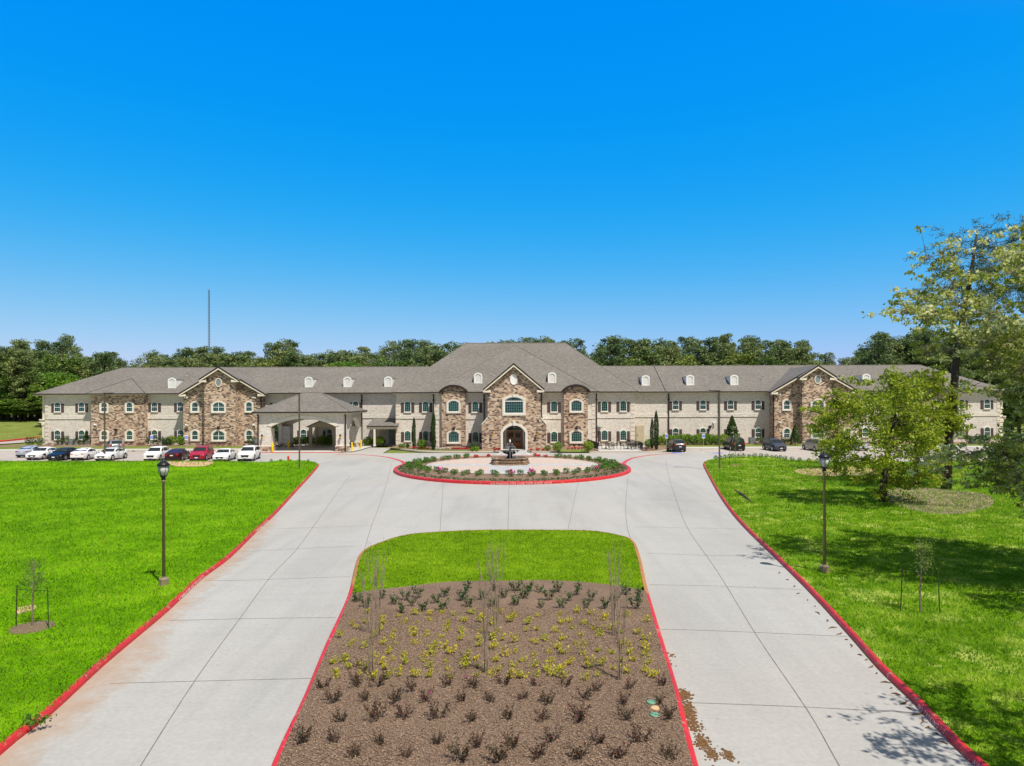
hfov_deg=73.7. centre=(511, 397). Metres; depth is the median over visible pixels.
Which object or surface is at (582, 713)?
rose bush
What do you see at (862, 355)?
broadleaf tree
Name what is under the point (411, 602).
green shrub
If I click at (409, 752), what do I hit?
rose bush
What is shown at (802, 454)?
parking lot
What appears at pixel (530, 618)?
golden shrub
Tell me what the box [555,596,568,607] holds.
green shrub
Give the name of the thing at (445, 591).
green shrub
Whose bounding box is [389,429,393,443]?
side door
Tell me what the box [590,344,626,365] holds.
tree
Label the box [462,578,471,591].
green shrub
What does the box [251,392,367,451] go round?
porte cochere
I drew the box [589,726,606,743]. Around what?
rose bush
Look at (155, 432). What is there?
window
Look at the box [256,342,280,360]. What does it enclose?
pine tree
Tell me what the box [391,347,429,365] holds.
pine tree
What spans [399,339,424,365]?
pine tree
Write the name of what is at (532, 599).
mulch bed
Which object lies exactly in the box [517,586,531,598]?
green shrub
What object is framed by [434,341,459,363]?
pine tree
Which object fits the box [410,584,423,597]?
green shrub
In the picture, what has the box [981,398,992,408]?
window
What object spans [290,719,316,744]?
rose bush
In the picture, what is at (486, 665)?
bare crape myrtle
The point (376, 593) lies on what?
bare crape myrtle
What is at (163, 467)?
lamp post
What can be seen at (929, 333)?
pine tree
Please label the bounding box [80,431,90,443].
magnolia tree
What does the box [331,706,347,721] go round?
rose bush
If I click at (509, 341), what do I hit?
pine tree
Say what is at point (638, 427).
service door
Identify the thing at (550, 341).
pine tree
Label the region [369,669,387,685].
rose bush
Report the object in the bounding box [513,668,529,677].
golden shrub
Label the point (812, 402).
window
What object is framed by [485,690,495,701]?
rose bush
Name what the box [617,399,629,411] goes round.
window
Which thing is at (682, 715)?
kerb
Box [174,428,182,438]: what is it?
window
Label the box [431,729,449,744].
rose bush
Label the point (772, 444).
parked car
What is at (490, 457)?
plaza edging
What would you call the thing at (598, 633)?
golden shrub
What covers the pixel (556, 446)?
lime green shrub
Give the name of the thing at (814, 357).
broadleaf tree
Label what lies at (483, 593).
green shrub
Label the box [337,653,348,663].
golden shrub
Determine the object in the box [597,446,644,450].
patio
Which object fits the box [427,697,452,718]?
rose bush
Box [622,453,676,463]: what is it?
lane line
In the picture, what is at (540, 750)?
rose bush
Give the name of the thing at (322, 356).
pine tree
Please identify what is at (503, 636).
golden shrub
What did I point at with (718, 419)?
light pole
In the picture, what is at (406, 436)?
window
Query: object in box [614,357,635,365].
broadleaf tree
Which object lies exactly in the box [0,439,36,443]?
service road
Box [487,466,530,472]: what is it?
fountain plaza band
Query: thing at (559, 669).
golden shrub
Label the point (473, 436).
window
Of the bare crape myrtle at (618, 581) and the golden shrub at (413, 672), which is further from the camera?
the bare crape myrtle at (618, 581)
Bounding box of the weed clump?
[19,709,56,726]
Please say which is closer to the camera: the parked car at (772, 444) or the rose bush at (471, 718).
the rose bush at (471, 718)
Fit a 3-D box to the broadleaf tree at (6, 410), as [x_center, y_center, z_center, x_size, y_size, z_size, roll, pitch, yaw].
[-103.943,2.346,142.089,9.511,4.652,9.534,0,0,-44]
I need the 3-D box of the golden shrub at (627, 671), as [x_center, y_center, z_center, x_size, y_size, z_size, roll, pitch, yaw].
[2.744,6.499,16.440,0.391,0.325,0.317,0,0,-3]
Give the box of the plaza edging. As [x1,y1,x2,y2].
[426,457,597,473]
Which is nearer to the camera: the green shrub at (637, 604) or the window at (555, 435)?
the green shrub at (637, 604)
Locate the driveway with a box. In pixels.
[0,447,973,765]
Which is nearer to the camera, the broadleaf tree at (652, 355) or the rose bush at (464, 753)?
the rose bush at (464, 753)
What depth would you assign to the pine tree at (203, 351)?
150.58 m
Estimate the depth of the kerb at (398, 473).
55.02 m
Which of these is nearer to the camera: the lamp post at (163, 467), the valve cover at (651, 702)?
the valve cover at (651, 702)
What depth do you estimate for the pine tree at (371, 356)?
135.43 m
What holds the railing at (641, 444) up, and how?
on the patio
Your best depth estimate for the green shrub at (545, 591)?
22.33 m
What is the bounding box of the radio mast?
[208,290,209,351]
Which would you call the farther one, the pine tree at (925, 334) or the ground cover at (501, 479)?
the pine tree at (925, 334)
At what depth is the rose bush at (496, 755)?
12.49 m
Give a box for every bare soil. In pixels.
[15,605,35,613]
[167,461,213,466]
[795,467,901,475]
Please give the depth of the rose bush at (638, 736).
13.10 m
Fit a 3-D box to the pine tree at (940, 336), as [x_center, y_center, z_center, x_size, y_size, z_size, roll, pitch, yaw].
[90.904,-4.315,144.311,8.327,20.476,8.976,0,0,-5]
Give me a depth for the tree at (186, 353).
139.93 m
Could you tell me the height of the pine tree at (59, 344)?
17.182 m
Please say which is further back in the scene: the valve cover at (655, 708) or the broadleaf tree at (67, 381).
the broadleaf tree at (67, 381)
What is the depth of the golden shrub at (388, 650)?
17.68 m
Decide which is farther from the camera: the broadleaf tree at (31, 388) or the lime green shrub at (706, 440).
the broadleaf tree at (31, 388)
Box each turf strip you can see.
[390,447,469,450]
[558,449,589,451]
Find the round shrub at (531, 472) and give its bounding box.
[527,468,534,475]
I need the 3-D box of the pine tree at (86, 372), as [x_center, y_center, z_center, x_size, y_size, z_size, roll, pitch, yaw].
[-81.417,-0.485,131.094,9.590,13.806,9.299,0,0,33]
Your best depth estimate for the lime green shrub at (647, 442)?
90.62 m
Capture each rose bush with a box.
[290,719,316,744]
[316,676,332,687]
[323,686,342,702]
[327,727,341,741]
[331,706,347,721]
[345,741,363,756]
[347,670,365,685]
[357,687,369,700]
[362,698,390,719]
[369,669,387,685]
[372,730,385,744]
[382,682,403,701]
[392,697,415,717]
[398,744,412,756]
[404,674,418,690]
[417,685,433,700]
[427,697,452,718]
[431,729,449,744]
[439,672,453,685]
[445,732,476,760]
[454,688,465,700]
[464,674,479,688]
[464,708,476,721]
[470,728,484,745]
[484,738,513,761]
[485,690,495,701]
[494,668,512,684]
[498,703,514,718]
[501,725,523,745]
[512,687,529,699]
[523,733,548,757]
[530,676,542,685]
[534,708,553,720]
[538,689,555,702]
[543,724,562,740]
[558,671,573,685]
[566,741,591,757]
[567,697,591,720]
[575,686,593,699]
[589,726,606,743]
[591,680,603,690]
[606,740,631,757]
[614,699,636,718]
[618,690,630,702]
[624,678,637,688]
[630,720,654,741]
[652,691,666,703]
[656,673,668,684]
[659,700,676,718]
[660,737,681,758]
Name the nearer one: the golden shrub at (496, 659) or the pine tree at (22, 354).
the golden shrub at (496, 659)
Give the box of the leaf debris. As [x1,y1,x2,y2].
[779,572,946,743]
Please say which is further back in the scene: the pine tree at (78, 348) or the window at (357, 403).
the pine tree at (78, 348)
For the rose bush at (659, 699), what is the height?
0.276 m
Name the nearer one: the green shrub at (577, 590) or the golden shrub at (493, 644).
the golden shrub at (493, 644)
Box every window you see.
[51,401,63,412]
[51,429,63,439]
[75,401,87,412]
[75,428,87,439]
[99,401,108,412]
[99,430,108,440]
[125,401,133,412]
[125,429,133,440]
[148,400,160,411]
[148,428,160,439]
[174,400,182,411]
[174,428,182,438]
[190,401,199,412]
[190,429,199,440]
[211,401,225,412]
[211,429,225,441]
[244,401,253,412]
[244,429,253,440]
[297,428,308,438]
[323,428,332,437]
[350,400,360,407]
[401,400,413,412]
[401,429,413,441]
[419,400,431,412]
[419,429,430,441]
[446,399,460,412]
[446,430,460,443]
[469,400,481,412]
[469,430,481,442]
[502,394,525,415]
[547,400,560,412]
[547,430,560,442]
[569,399,583,412]
[569,429,583,443]
[598,399,610,411]
[598,428,610,440]
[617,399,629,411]
[617,428,629,440]
[669,399,681,409]
[669,426,681,436]
[697,399,708,409]
[697,426,708,437]
[724,398,736,409]
[752,398,763,409]
[752,426,763,437]
[782,399,791,410]
[782,427,791,438]
[810,399,824,410]
[810,428,825,438]
[859,426,871,437]
[956,427,967,436]
[957,398,967,408]
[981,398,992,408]
[981,425,992,435]
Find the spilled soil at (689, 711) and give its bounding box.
[667,652,739,765]
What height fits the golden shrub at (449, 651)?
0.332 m
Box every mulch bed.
[0,444,277,446]
[277,580,692,765]
[393,445,500,450]
[397,456,627,480]
[528,445,665,450]
[661,442,997,443]
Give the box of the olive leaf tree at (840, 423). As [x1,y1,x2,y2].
[802,391,868,466]
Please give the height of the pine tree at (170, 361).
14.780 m
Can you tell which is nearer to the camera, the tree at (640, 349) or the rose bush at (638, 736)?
the rose bush at (638, 736)
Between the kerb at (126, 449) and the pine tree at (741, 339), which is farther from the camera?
the pine tree at (741, 339)
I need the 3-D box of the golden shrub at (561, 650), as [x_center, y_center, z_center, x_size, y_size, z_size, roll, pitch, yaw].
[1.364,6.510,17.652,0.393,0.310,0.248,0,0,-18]
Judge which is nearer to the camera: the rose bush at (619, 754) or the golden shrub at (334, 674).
the rose bush at (619, 754)
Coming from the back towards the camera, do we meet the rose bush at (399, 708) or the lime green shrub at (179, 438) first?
the lime green shrub at (179, 438)
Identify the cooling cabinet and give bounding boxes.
[67,439,73,444]
[748,437,755,443]
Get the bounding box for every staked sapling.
[8,556,55,633]
[729,435,740,465]
[900,533,939,612]
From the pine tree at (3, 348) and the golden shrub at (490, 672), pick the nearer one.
the golden shrub at (490, 672)
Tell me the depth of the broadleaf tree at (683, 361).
126.65 m
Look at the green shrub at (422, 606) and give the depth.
21.25 m
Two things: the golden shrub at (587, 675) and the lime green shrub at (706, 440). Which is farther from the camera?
the lime green shrub at (706, 440)
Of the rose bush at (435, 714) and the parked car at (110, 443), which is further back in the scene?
the parked car at (110, 443)
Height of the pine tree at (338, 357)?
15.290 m
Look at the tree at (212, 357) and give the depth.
128.04 m
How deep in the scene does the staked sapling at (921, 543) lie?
21.04 m
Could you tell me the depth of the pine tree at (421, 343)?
162.58 m
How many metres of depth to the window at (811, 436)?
97.26 m
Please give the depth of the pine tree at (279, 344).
149.17 m
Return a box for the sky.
[0,0,1023,366]
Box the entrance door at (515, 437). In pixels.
[506,431,522,447]
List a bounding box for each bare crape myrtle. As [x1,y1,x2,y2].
[358,559,389,675]
[366,541,389,635]
[475,549,503,671]
[486,536,507,637]
[603,541,624,635]
[607,570,631,680]
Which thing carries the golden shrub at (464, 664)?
on the mulch bed at (532, 599)
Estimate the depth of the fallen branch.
45.26 m
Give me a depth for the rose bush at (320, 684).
15.57 m
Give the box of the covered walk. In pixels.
[366,418,398,445]
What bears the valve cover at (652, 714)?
on the mulch bed at (532, 599)
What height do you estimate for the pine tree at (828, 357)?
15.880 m
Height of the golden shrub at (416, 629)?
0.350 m
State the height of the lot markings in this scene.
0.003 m
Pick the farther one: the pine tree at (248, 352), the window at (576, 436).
the pine tree at (248, 352)
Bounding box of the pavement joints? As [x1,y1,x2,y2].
[110,463,914,765]
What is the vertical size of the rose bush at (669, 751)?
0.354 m
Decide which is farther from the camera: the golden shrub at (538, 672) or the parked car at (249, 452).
the parked car at (249, 452)
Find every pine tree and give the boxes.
[0,345,9,416]
[0,347,21,398]
[0,352,8,398]
[1,349,40,419]
[7,338,38,393]
[21,350,54,393]
[32,339,48,351]
[32,341,58,359]
[36,339,70,374]
[57,333,81,358]
[67,346,83,355]
[70,360,112,378]
[83,351,127,377]
[99,351,117,366]
[99,361,119,371]
[114,357,127,364]
[130,352,159,366]
[141,355,176,366]
[149,349,165,364]
[160,357,182,366]
[165,357,202,366]
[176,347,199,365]
[185,348,206,366]
[196,345,211,366]
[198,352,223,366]
[209,346,225,354]
[216,353,241,366]
[230,351,245,364]
[231,354,254,366]
[239,355,272,366]
[242,350,257,361]
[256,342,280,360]
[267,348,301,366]
[271,338,297,362]
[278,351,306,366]
[284,339,302,362]
[299,355,316,366]
[305,358,326,366]
[310,352,328,366]
[317,352,342,365]
[320,349,334,360]
[324,354,355,366]
[339,349,361,361]
[348,355,370,366]
[356,346,378,361]
[360,351,382,365]
[373,345,397,365]
[382,340,403,361]
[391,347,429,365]
[392,339,418,365]
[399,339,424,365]
[413,344,438,365]
[414,339,430,358]
[423,342,446,365]
[423,349,447,365]
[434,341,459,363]
[503,339,517,342]
[516,337,536,342]
[528,336,540,342]
[538,336,552,342]
[545,339,558,342]
[569,338,586,353]
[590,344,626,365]
[592,336,624,362]
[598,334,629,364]
[618,337,637,359]
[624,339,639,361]
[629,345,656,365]
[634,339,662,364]
[651,337,673,356]
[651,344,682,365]
[654,340,681,361]
[677,336,695,358]
[682,338,706,364]
[683,344,714,364]
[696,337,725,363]
[710,343,737,364]
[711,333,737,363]
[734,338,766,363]
[735,337,757,363]
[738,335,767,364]
[758,340,773,364]
[762,340,799,364]
[766,339,789,361]
[783,347,806,364]
[786,339,808,362]
[786,346,819,364]
[796,341,817,356]
[817,352,835,364]
[838,357,850,364]
[845,357,873,364]
[858,331,903,364]
[870,333,899,363]
[874,342,912,364]
[894,337,925,365]
[898,333,948,372]
[904,326,939,364]
[912,330,944,369]
[922,333,975,378]
[931,330,952,348]
[961,348,994,383]
[966,349,1012,385]
[988,338,1023,385]
[990,347,1023,429]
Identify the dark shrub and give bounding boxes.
[24,437,36,445]
[36,437,43,444]
[145,436,154,444]
[155,436,165,444]
[163,436,171,445]
[247,436,255,444]
[755,436,763,443]
[781,437,788,444]
[964,435,974,443]
[973,433,984,441]
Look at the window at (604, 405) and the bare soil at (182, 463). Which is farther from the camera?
the window at (604, 405)
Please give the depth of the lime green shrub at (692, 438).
95.23 m
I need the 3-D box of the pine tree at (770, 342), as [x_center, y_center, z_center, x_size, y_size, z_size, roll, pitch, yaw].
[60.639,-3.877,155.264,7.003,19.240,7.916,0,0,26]
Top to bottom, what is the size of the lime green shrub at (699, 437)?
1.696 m
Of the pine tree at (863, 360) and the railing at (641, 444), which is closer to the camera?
the railing at (641, 444)
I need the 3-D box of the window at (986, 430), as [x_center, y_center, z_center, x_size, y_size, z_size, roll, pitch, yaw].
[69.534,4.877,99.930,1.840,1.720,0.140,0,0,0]
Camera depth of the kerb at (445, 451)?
85.72 m
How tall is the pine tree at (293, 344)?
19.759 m
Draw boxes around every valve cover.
[647,699,655,704]
[650,712,659,716]
[651,705,659,710]
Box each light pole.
[104,393,108,460]
[289,392,299,468]
[708,390,719,467]
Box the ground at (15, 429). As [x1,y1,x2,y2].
[0,414,1023,460]
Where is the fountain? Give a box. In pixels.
[490,440,529,464]
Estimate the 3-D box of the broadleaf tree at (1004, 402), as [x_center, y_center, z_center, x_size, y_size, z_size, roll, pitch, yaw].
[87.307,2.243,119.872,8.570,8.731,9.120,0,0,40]
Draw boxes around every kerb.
[0,436,40,441]
[0,449,240,450]
[0,464,318,755]
[262,451,340,451]
[271,529,698,765]
[388,447,500,452]
[393,455,630,484]
[528,449,667,452]
[686,446,987,448]
[703,463,989,765]
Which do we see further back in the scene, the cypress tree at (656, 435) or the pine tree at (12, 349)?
the pine tree at (12, 349)
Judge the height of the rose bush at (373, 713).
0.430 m
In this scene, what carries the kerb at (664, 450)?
on the driveway
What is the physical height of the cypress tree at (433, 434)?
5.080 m
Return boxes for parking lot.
[0,450,239,461]
[669,449,703,451]
[697,448,997,460]
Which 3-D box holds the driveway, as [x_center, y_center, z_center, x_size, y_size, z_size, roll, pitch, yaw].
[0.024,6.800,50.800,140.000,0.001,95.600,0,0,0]
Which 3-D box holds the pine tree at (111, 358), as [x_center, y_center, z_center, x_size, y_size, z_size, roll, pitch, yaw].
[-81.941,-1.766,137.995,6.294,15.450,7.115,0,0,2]
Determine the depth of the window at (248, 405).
98.31 m
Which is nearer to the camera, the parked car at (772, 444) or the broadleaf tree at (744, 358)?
the parked car at (772, 444)
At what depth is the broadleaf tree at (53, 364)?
131.09 m
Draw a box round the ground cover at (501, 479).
[397,459,627,480]
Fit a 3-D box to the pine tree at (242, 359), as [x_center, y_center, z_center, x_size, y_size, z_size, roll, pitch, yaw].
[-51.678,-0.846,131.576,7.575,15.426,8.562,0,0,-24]
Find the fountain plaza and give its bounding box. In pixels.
[428,457,596,473]
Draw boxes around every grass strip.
[0,446,242,448]
[661,443,990,446]
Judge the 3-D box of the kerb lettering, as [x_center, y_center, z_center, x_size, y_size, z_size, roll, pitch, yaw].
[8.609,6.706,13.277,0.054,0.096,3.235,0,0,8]
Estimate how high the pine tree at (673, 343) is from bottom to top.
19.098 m
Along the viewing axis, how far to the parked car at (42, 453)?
77.32 m
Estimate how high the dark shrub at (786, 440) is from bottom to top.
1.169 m
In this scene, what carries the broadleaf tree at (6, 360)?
on the ground at (15, 429)
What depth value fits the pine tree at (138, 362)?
144.26 m
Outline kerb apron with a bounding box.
[261,452,339,452]
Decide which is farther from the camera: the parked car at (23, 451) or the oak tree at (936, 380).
the parked car at (23, 451)
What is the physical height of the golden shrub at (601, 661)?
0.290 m
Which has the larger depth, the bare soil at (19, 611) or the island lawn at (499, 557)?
the island lawn at (499, 557)
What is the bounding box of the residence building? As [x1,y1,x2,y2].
[32,342,1011,450]
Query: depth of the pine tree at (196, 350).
150.06 m
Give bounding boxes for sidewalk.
[0,448,240,449]
[686,446,972,447]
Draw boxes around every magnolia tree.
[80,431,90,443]
[272,424,278,443]
[725,415,739,437]
[789,424,801,443]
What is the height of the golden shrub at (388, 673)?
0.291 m
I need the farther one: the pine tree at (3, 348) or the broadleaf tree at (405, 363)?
the pine tree at (3, 348)
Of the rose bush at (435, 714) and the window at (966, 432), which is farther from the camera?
the window at (966, 432)
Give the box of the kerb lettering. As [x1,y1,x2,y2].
[918,705,978,765]
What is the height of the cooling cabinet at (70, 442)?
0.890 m
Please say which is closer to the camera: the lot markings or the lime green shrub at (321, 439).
the lot markings
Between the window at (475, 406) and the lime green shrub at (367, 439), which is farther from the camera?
the lime green shrub at (367, 439)
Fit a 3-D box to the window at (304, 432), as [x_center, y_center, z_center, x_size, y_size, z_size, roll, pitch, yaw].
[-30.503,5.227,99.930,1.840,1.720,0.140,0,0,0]
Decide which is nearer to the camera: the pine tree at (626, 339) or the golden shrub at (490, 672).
the golden shrub at (490, 672)
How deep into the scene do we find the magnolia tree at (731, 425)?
96.73 m
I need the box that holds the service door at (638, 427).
[637,426,640,441]
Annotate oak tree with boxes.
[799,365,967,501]
[846,364,977,486]
[861,224,1023,518]
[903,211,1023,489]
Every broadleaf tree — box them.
[0,350,26,418]
[0,375,35,418]
[0,398,27,419]
[0,398,37,419]
[0,399,10,419]
[1,398,32,419]
[8,399,41,419]
[13,399,41,418]
[17,400,40,419]
[23,356,65,391]
[25,384,41,408]
[31,350,87,404]
[37,369,78,403]
[50,375,84,387]
[57,355,98,377]
[255,354,276,366]
[256,358,282,366]
[325,363,354,366]
[332,358,364,366]
[365,362,386,366]
[369,353,387,365]
[380,357,411,366]
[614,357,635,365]
[630,348,665,365]
[669,354,703,365]
[698,353,727,364]
[716,350,758,364]
[749,355,786,364]
[803,352,822,364]
[851,347,896,364]
[917,345,954,372]
[941,360,988,382]
[1003,386,1023,433]
[1003,398,1023,431]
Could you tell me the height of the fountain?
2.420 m
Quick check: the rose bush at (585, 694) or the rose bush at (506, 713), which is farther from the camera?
the rose bush at (585, 694)
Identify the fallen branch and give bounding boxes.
[734,489,752,502]
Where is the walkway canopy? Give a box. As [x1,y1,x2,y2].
[306,421,335,446]
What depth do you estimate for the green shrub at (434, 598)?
22.14 m
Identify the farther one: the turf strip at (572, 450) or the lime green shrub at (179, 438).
the lime green shrub at (179, 438)
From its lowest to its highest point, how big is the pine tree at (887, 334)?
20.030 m
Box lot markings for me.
[6,449,976,455]
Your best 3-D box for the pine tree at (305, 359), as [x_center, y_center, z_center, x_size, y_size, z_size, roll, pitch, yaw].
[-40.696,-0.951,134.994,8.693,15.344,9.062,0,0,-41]
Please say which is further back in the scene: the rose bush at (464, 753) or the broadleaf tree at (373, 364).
the broadleaf tree at (373, 364)
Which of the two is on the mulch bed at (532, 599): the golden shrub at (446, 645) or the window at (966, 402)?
the golden shrub at (446, 645)
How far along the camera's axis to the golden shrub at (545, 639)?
18.59 m
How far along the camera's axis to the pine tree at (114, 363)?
130.07 m
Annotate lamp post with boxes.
[157,458,169,585]
[818,450,829,572]
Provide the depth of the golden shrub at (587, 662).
16.73 m
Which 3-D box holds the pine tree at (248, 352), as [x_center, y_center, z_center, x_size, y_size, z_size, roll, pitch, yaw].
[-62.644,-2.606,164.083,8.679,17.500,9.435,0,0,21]
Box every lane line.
[336,454,404,463]
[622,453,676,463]
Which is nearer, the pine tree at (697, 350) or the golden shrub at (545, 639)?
the golden shrub at (545, 639)
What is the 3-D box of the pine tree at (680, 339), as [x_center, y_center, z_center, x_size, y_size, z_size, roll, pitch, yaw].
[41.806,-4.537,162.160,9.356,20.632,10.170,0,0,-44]
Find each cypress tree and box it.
[412,418,415,448]
[430,411,435,449]
[649,418,653,447]
[653,410,658,448]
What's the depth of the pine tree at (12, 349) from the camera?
143.42 m
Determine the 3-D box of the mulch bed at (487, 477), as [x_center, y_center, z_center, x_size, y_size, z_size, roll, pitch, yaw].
[0.023,6.600,65.700,21.940,0.001,24.040,0,0,0]
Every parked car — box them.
[15,445,39,456]
[25,447,56,459]
[47,447,76,460]
[70,447,99,459]
[94,447,127,460]
[106,439,124,448]
[143,445,169,460]
[165,448,190,460]
[189,445,213,460]
[212,448,235,460]
[237,445,260,460]
[666,439,685,451]
[723,437,744,450]
[762,438,786,450]
[802,438,829,450]
[851,439,869,450]
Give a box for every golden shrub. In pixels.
[329,655,336,663]
[330,667,340,677]
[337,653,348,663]
[341,659,352,668]
[359,637,367,647]
[366,668,378,677]
[370,653,384,664]
[380,659,389,668]
[381,668,393,678]
[385,645,392,654]
[392,667,402,675]
[401,654,407,663]
[406,627,417,635]
[409,669,422,676]
[411,608,421,614]
[423,658,433,668]
[425,668,433,676]
[427,637,439,647]
[427,645,440,655]
[438,639,448,648]
[446,644,457,653]
[460,656,470,668]
[483,631,496,639]
[486,667,495,676]
[489,637,499,649]
[492,654,500,661]
[494,632,505,640]
[498,645,509,656]
[505,612,516,621]
[506,663,515,676]
[509,632,519,642]
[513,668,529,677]
[523,614,533,623]
[527,659,538,667]
[527,669,540,676]
[540,633,548,641]
[542,659,555,672]
[546,664,558,675]
[551,638,562,648]
[555,665,569,678]
[558,645,571,653]
[578,646,587,655]
[580,669,590,680]
[584,657,595,667]
[595,628,604,637]
[596,655,607,664]
[620,663,631,673]
[639,640,649,649]
[640,649,650,657]
[642,615,650,621]
[644,666,659,677]
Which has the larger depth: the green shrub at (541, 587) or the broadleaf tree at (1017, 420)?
the broadleaf tree at (1017, 420)
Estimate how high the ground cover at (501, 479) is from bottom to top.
0.293 m
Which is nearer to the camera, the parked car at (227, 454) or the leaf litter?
the leaf litter
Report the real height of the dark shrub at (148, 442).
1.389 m
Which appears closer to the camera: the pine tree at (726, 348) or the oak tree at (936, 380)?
the oak tree at (936, 380)
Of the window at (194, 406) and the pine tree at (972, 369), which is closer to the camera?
the window at (194, 406)
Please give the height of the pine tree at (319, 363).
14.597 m
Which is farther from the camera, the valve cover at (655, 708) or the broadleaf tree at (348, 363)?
the broadleaf tree at (348, 363)
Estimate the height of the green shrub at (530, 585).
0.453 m
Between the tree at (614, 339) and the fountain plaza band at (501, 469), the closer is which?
the fountain plaza band at (501, 469)
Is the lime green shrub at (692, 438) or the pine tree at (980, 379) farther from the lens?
the pine tree at (980, 379)
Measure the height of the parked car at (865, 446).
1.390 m
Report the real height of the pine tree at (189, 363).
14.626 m
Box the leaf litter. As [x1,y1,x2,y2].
[887,487,993,513]
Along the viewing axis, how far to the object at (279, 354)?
129.22 m
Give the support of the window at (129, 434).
in the residence building
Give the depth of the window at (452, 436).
92.71 m
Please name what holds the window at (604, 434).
in the residence building
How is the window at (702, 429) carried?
in the residence building
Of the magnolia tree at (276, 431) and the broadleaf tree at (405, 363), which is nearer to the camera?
the magnolia tree at (276, 431)
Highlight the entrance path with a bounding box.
[499,450,527,454]
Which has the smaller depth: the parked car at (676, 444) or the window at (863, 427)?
the parked car at (676, 444)
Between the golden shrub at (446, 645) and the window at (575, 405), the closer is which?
the golden shrub at (446, 645)
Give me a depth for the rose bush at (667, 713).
14.04 m
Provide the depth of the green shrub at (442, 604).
21.21 m
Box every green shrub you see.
[167,436,176,444]
[176,435,185,444]
[301,437,308,444]
[305,435,315,444]
[317,435,327,445]
[323,436,330,444]
[352,589,361,601]
[360,590,371,605]
[363,436,372,444]
[376,436,384,445]
[378,587,385,597]
[389,592,397,603]
[397,599,405,612]
[399,589,410,599]
[406,596,416,605]
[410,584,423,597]
[416,599,428,610]
[417,439,427,448]
[431,590,442,602]
[437,595,450,609]
[440,585,449,595]
[456,588,466,600]
[461,592,475,606]
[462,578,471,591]
[477,589,489,598]
[499,585,507,597]
[508,577,522,590]
[510,592,520,604]
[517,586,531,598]
[521,579,533,591]
[534,583,543,591]
[540,586,555,600]
[544,445,550,450]
[550,579,563,591]
[552,441,562,451]
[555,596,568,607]
[565,591,575,600]
[574,580,582,593]
[582,596,591,607]
[583,441,593,450]
[586,587,596,599]
[600,594,610,608]
[619,581,633,594]
[625,593,642,607]
[634,585,643,598]
[644,439,652,446]
[660,434,670,444]
[678,433,687,442]
[683,434,693,444]
[688,434,698,444]
[694,433,705,444]
[701,433,711,444]
[707,434,716,444]
[712,434,722,443]
[717,434,727,443]
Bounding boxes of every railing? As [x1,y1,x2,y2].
[588,439,597,448]
[626,439,642,449]
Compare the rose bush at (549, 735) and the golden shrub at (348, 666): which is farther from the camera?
the golden shrub at (348, 666)
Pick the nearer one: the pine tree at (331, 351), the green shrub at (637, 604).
the green shrub at (637, 604)
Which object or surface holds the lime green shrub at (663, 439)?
on the grass strip at (746, 445)
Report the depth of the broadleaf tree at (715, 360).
131.94 m
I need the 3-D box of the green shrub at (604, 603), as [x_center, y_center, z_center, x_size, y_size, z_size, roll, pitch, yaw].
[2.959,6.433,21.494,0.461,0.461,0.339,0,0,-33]
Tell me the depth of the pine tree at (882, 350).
128.63 m
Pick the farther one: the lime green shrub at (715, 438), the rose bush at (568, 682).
the lime green shrub at (715, 438)
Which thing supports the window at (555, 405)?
in the residence building
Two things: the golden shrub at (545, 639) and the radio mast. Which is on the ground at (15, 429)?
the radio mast
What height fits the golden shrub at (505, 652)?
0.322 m
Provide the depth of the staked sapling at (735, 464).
67.03 m
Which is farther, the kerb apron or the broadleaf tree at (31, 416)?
the broadleaf tree at (31, 416)
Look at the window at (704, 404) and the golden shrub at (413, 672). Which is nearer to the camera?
the golden shrub at (413, 672)
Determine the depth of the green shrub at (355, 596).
22.12 m
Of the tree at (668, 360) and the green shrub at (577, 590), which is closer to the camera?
the green shrub at (577, 590)
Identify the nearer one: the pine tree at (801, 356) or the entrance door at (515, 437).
the entrance door at (515, 437)
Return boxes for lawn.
[0,460,316,741]
[352,530,642,592]
[704,456,1023,765]
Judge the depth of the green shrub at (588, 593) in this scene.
22.34 m
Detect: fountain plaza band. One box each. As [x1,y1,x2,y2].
[428,463,595,465]
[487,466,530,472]
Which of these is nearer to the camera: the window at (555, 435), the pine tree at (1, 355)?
the window at (555, 435)
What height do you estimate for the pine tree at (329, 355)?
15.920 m
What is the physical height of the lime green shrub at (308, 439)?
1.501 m
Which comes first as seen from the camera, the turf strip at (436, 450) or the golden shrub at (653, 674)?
the golden shrub at (653, 674)
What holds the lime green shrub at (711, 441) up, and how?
on the grass strip at (746, 445)
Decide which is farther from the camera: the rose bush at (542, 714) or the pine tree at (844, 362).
the pine tree at (844, 362)
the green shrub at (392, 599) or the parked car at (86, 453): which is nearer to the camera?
the green shrub at (392, 599)
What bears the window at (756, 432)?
in the residence building
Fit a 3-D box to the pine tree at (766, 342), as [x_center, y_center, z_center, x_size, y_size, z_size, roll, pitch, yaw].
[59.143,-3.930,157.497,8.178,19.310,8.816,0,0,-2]
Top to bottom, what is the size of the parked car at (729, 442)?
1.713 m

